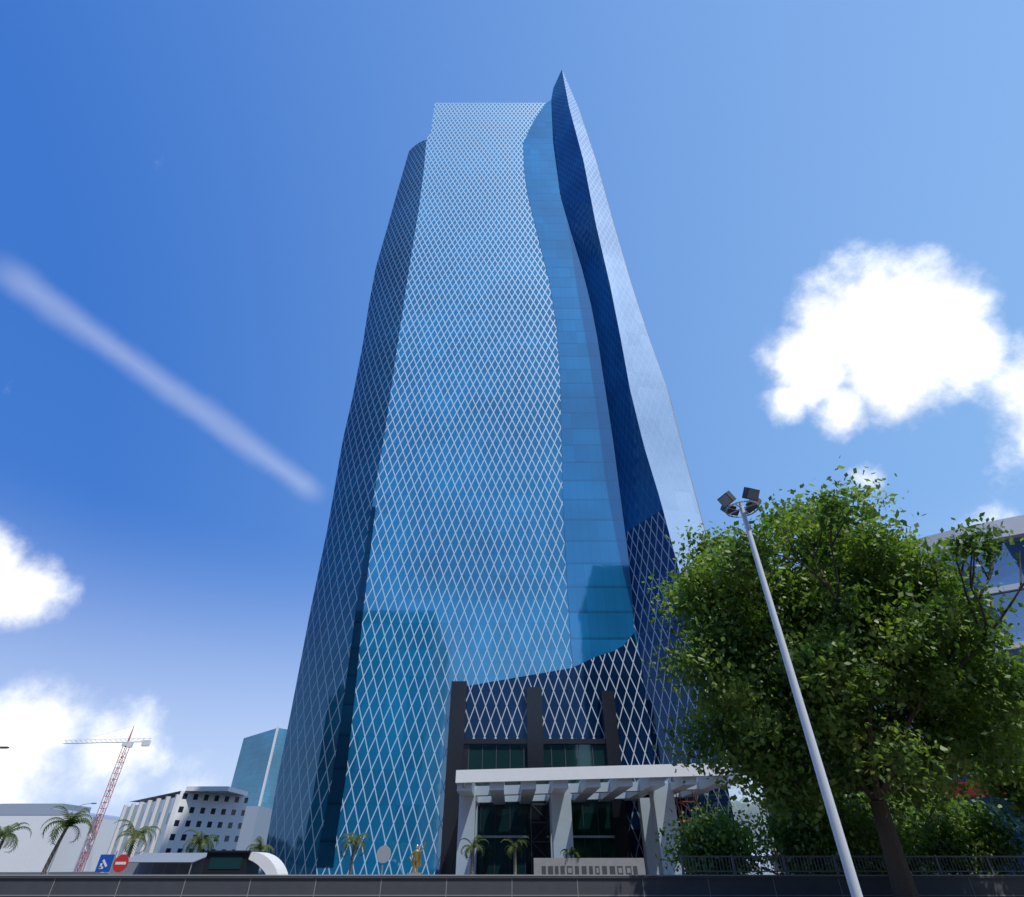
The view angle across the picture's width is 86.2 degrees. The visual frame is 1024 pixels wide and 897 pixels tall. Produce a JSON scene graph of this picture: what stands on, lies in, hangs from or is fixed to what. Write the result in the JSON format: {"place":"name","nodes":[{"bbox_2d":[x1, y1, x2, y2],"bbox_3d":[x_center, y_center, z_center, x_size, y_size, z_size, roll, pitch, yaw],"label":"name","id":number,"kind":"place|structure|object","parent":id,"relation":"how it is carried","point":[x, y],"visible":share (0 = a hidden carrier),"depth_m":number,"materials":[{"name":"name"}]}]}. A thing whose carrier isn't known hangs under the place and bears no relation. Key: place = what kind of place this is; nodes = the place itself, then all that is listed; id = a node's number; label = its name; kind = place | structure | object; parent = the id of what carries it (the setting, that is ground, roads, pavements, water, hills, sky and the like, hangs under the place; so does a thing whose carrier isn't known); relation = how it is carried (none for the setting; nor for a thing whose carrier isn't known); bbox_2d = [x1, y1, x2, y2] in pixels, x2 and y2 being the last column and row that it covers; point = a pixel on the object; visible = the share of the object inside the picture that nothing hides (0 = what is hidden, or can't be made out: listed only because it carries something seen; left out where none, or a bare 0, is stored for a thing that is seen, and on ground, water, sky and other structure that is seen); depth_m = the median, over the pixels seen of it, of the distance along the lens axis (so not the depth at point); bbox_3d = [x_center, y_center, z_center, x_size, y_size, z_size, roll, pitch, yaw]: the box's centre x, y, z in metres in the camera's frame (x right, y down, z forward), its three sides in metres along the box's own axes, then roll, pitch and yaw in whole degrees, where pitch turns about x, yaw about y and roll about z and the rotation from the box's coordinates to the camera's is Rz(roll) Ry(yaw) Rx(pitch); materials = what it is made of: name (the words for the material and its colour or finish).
{"place":"outdoors","nodes":[
{"label":"outdoors","id":0,"kind":"place"},
{"bbox_2d":[0,804,119,871],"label":"white building","id":1,"kind":"structure","parent":0,"point":[32,853],"depth_m":211.34,"materials":[{"name":"paint"}]},
{"bbox_2d":[0,869,261,874],"bbox_3d":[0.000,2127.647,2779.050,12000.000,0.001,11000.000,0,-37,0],"label":"ground","id":2,"kind":"structure","parent":0,"point":[55,873],"depth_m":160.38,"materials":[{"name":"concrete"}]},
{"bbox_2d":[0,822,31,853],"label":"palm","id":3,"kind":"object","parent":2,"relation":"on","point":[7,832],"visible":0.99,"depth_m":57.08,"materials":[{"name":"green plant"}]},
{"bbox_2d":[40,805,91,874],"bbox_3d":[-41.475,36.469,50.090,4.108,6.135,4.148,26,-44,-30],"label":"palm","id":4,"kind":"object","parent":2,"relation":"on","point":[68,823],"visible":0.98,"depth_m":50.93,"materials":[{"name":"green plant"}]},
{"bbox_2d":[46,803,96,874],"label":"street lamp","id":5,"kind":"object","parent":2,"relation":"on","point":[59,844],"visible":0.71,"depth_m":96.42,"materials":[{"name":"silver metal"}]},
{"bbox_2d":[62,725,150,871],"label":"tower crane","id":6,"kind":"object","parent":2,"relation":"on","point":[128,744],"visible":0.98,"depth_m":223.47,"materials":[{"name":"red metal"}]},
{"bbox_2d":[95,851,128,874],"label":"road signs","id":7,"kind":"object","parent":2,"relation":"on","point":[108,862],"visible":0.93,"depth_m":30.24,"materials":[{"name":"blue metal"}]},
{"bbox_2d":[114,819,160,856],"bbox_3d":[-36.122,38.163,51.571,4.334,5.237,3.547,0,-37,0],"label":"palm","id":8,"kind":"object","parent":2,"relation":"on","point":[133,833],"visible":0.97,"depth_m":52.05,"materials":[{"name":"green plant"}]},
{"bbox_2d":[110,853,206,874],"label":"building","id":9,"kind":"structure","parent":2,"relation":"on","point":[167,864],"depth_m":49.03,"materials":[{"name":"silver metal"}]},
{"bbox_2d":[182,829,218,852],"bbox_3d":[-30.471,39.557,52.804,3.291,4.521,3.410,-31,-47,34],"label":"palm","id":10,"kind":"object","parent":2,"relation":"on","point":[200,842],"visible":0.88,"depth_m":53.53,"materials":[{"name":"green plant"}]},
{"bbox_2d":[201,850,287,874],"bbox_3d":[-21.150,34.705,43.328,6.500,4.525,3.400,0,-37,0],"label":"kiosk","id":11,"kind":"object","parent":2,"relation":"on","point":[234,862],"visible":0.66,"depth_m":43.13,"materials":[{"name":"black"}]},
{"bbox_2d":[231,728,286,868],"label":"glass tower","id":12,"kind":"structure","parent":2,"relation":"on","point":[251,765],"depth_m":435.56,"materials":[{"name":"blue glass"}]},
{"bbox_2d":[246,836,274,853],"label":"palm","id":13,"kind":"object","parent":2,"relation":"on","point":[261,847],"visible":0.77,"depth_m":56.46,"materials":[{"name":"green plant"}]},
{"bbox_2d":[258,726,278,805],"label":"building edge","id":14,"kind":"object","parent":2,"relation":"on","point":[268,767],"depth_m":431.02,"materials":[{"name":"white metal"}]},
{"bbox_2d":[338,832,369,874],"bbox_3d":[-16.843,42.548,56.760,3.493,4.575,3.804,0,-37,0],"label":"palm","id":15,"kind":"object","parent":2,"relation":"on","point":[353,840],"visible":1,"depth_m":57.15,"materials":[{"name":"green plant"}]},
{"bbox_2d":[376,845,390,874],"bbox_3d":[-7.150,23.334,29.972,0.800,2.550,0.115,0,-37,0],"label":"round sign","id":16,"kind":"object","parent":2,"relation":"on","point":[383,854],"visible":1,"depth_m":30.45,"materials":[{"name":"silver metal"}]},
{"bbox_2d":[407,842,424,874],"bbox_3d":[-9.800,42.345,55.740,1.700,3.660,1.700,0,-37,0],"label":"statue","id":17,"kind":"object","parent":2,"relation":"on","point":[416,859],"visible":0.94,"depth_m":55.88,"materials":[{"name":"metal"}]},
{"bbox_2d":[459,835,488,874],"bbox_3d":[-3.877,41.442,54.978,2.664,4.168,3.016,20,-42,-24],"label":"palm","id":18,"kind":"object","parent":2,"relation":"on","point":[475,844],"visible":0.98,"depth_m":55.39,"materials":[{"name":"green plant"}]},
{"bbox_2d":[501,836,529,874],"bbox_3d":[0.426,41.550,55.083,3.135,4.124,2.306,-21,-42,25],"label":"palm","id":19,"kind":"object","parent":2,"relation":"on","point":[515,846],"visible":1,"depth_m":55.54,"materials":[{"name":"green plant"}]},
{"bbox_2d":[261,70,775,874],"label":"tower","id":20,"kind":"structure","parent":2,"relation":"on","point":[451,462],"depth_m":99.37,"materials":[{"name":"blue glass"}]},
{"bbox_2d":[317,507,375,866],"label":"dark column","id":21,"kind":"structure","parent":20,"relation":"attached to","point":[326,855],"depth_m":76.05,"materials":[{"name":"blue glass"}]},
{"bbox_2d":[523,100,633,666],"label":"glass facade","id":22,"kind":"structure","parent":20,"relation":"attached to","point":[600,600],"depth_m":107.01,"materials":[{"name":"blue glass"}]},
{"bbox_2d":[439,681,630,874],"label":"entrance","id":23,"kind":"object","parent":2,"relation":"on","point":[600,830],"visible":0.55,"depth_m":70.92,"materials":[{"name":"black stone"}]},
{"bbox_2d":[530,803,550,874],"bbox_3d":[3.250,44.547,61.862,2.187,7.600,1.500,0,-37,0],"label":"scaffold","id":24,"kind":"object","parent":2,"relation":"on","point":[547,823],"visible":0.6,"depth_m":62.36,"materials":[{"name":"grey metal"}]},
{"bbox_2d":[560,847,580,859],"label":"palm","id":25,"kind":"object","parent":2,"relation":"on","point":[571,852],"visible":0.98,"depth_m":56.17,"materials":[{"name":"green plant"}]},
{"bbox_2d":[533,858,645,874],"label":"name wall","id":26,"kind":"structure","parent":2,"relation":"on","point":[590,866],"depth_m":55.11,"materials":[{"name":"concrete"}]},
{"bbox_2d":[455,763,729,874],"bbox_3d":[8.490,42.940,62.065,29.020,10.400,18.230,0,-37,0],"label":"canopy","id":27,"kind":"object","parent":2,"relation":"on","point":[651,790],"visible":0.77,"depth_m":59.62,"materials":[{"name":"white paint"}]},
{"bbox_2d":[675,789,699,872],"bbox_3d":[19.850,42.509,60.021,1.987,8.600,1.500,0,-37,0],"label":"scaffold","id":28,"kind":"object","parent":2,"relation":"on","point":[680,802],"visible":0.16,"depth_m":61.55,"materials":[{"name":"grey metal"}]},
{"bbox_2d":[648,793,782,874],"bbox_3d":[12.165,24.038,32.880,7.640,5.748,8.045,16,-40,-20],"label":"bush","id":29,"kind":"object","parent":2,"relation":"on","point":[708,834],"visible":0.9,"depth_m":32.35,"materials":[{"name":"green plant"}]},
{"bbox_2d":[767,768,810,874],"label":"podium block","id":30,"kind":"structure","parent":2,"relation":"on","point":[776,867],"depth_m":77.92,"materials":[{"name":"grey"}]},
{"bbox_2d":[717,487,862,896],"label":"mast","id":31,"kind":"object","parent":2,"relation":"on","point":[728,498],"visible":1,"depth_m":20.42,"materials":[{"name":"grey metal"}]},
{"bbox_2d":[641,455,1023,896],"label":"tree","id":32,"kind":"object","parent":2,"relation":"on","point":[866,616],"visible":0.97,"depth_m":26.06,"materials":[{"name":"green plant"}]},
{"bbox_2d":[742,789,936,874],"bbox_3d":[18.097,21.123,29.892,10.463,6.987,9.638,0,-37,0],"label":"bush","id":33,"kind":"object","parent":2,"relation":"on","point":[817,839],"visible":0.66,"depth_m":29.11,"materials":[{"name":"green plant"}]},
{"bbox_2d":[804,794,949,874],"bbox_3d":[20.468,23.440,32.250,8.818,5.659,8.058,21,-42,-25],"label":"bush","id":34,"kind":"object","parent":2,"relation":"on","point":[907,849],"visible":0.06,"depth_m":30.38,"materials":[{"name":"green plant"}]},
{"bbox_2d":[882,515,1023,797],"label":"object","id":35,"kind":"object","parent":2,"relation":"on","point":[1015,524],"visible":0.02,"depth_m":74.02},
{"bbox_2d":[888,790,1023,874],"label":"bush","id":36,"kind":"object","parent":2,"relation":"on","point":[977,834],"visible":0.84,"depth_m":30.21,"materials":[{"name":"green plant"}]},
{"bbox_2d":[957,715,1023,822],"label":"tree","id":37,"kind":"object","parent":2,"relation":"on","point":[1010,790],"visible":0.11,"depth_m":30.99,"materials":[{"name":"green plant"}]},
{"bbox_3d":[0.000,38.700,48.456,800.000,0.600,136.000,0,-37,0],"label":"road and paving","id":38,"kind":"structure","parent":2,"relation":"on","visible":0},
{"bbox_2d":[465,633,654,871],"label":"facade","id":39,"kind":"structure","parent":38,"relation":"on","point":[571,704],"depth_m":78.46,"materials":[{"name":"blue glass"}]},
{"bbox_2d":[832,784,925,872],"bbox_3d":[29.987,33.589,48.602,10.706,8.295,10.135,10,-39,-13],"label":"tree","id":40,"kind":"object","parent":38,"relation":"on","point":[864,796],"visible":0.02,"depth_m":47.79,"materials":[{"name":"green plant"}]},
{"bbox_2d":[857,781,1001,854],"bbox_3d":[39.779,37.169,54.429,10.960,9.689,13.388,16,-40,-20],"label":"tree","id":41,"kind":"object","parent":38,"relation":"on","point":[968,803],"visible":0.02,"depth_m":52.45,"materials":[{"name":"green plant"}]},
{"bbox_2d":[16,804,271,870],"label":"skyline blocks","id":42,"kind":"structure","parent":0,"point":[256,822],"depth_m":276.03,"materials":[{"name":"grey"}]},
{"bbox_2d":[104,791,248,872],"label":"building","id":43,"kind":"structure","parent":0,"point":[221,816],"depth_m":169.03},
{"bbox_2d":[100,786,247,872],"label":"midrise trim","id":44,"kind":"structure","parent":43,"relation":"attached to","point":[212,789],"depth_m":171.99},
{"bbox_2d":[0,855,1023,896],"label":"boundary wall","id":45,"kind":"structure","parent":0,"point":[788,885],"depth_m":25.00,"materials":[{"name":"concrete"}]},
{"bbox_2d":[0,0,1023,816],"label":"sky","id":46,"kind":"structure","parent":0,"point":[816,206],"materials":[{"name":"blue"}]},
{"bbox_2d":[780,537,1023,874],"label":"building","id":47,"kind":"structure","parent":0,"point":[1008,574],"depth_m":71.30,"materials":[{"name":"blue glass"}]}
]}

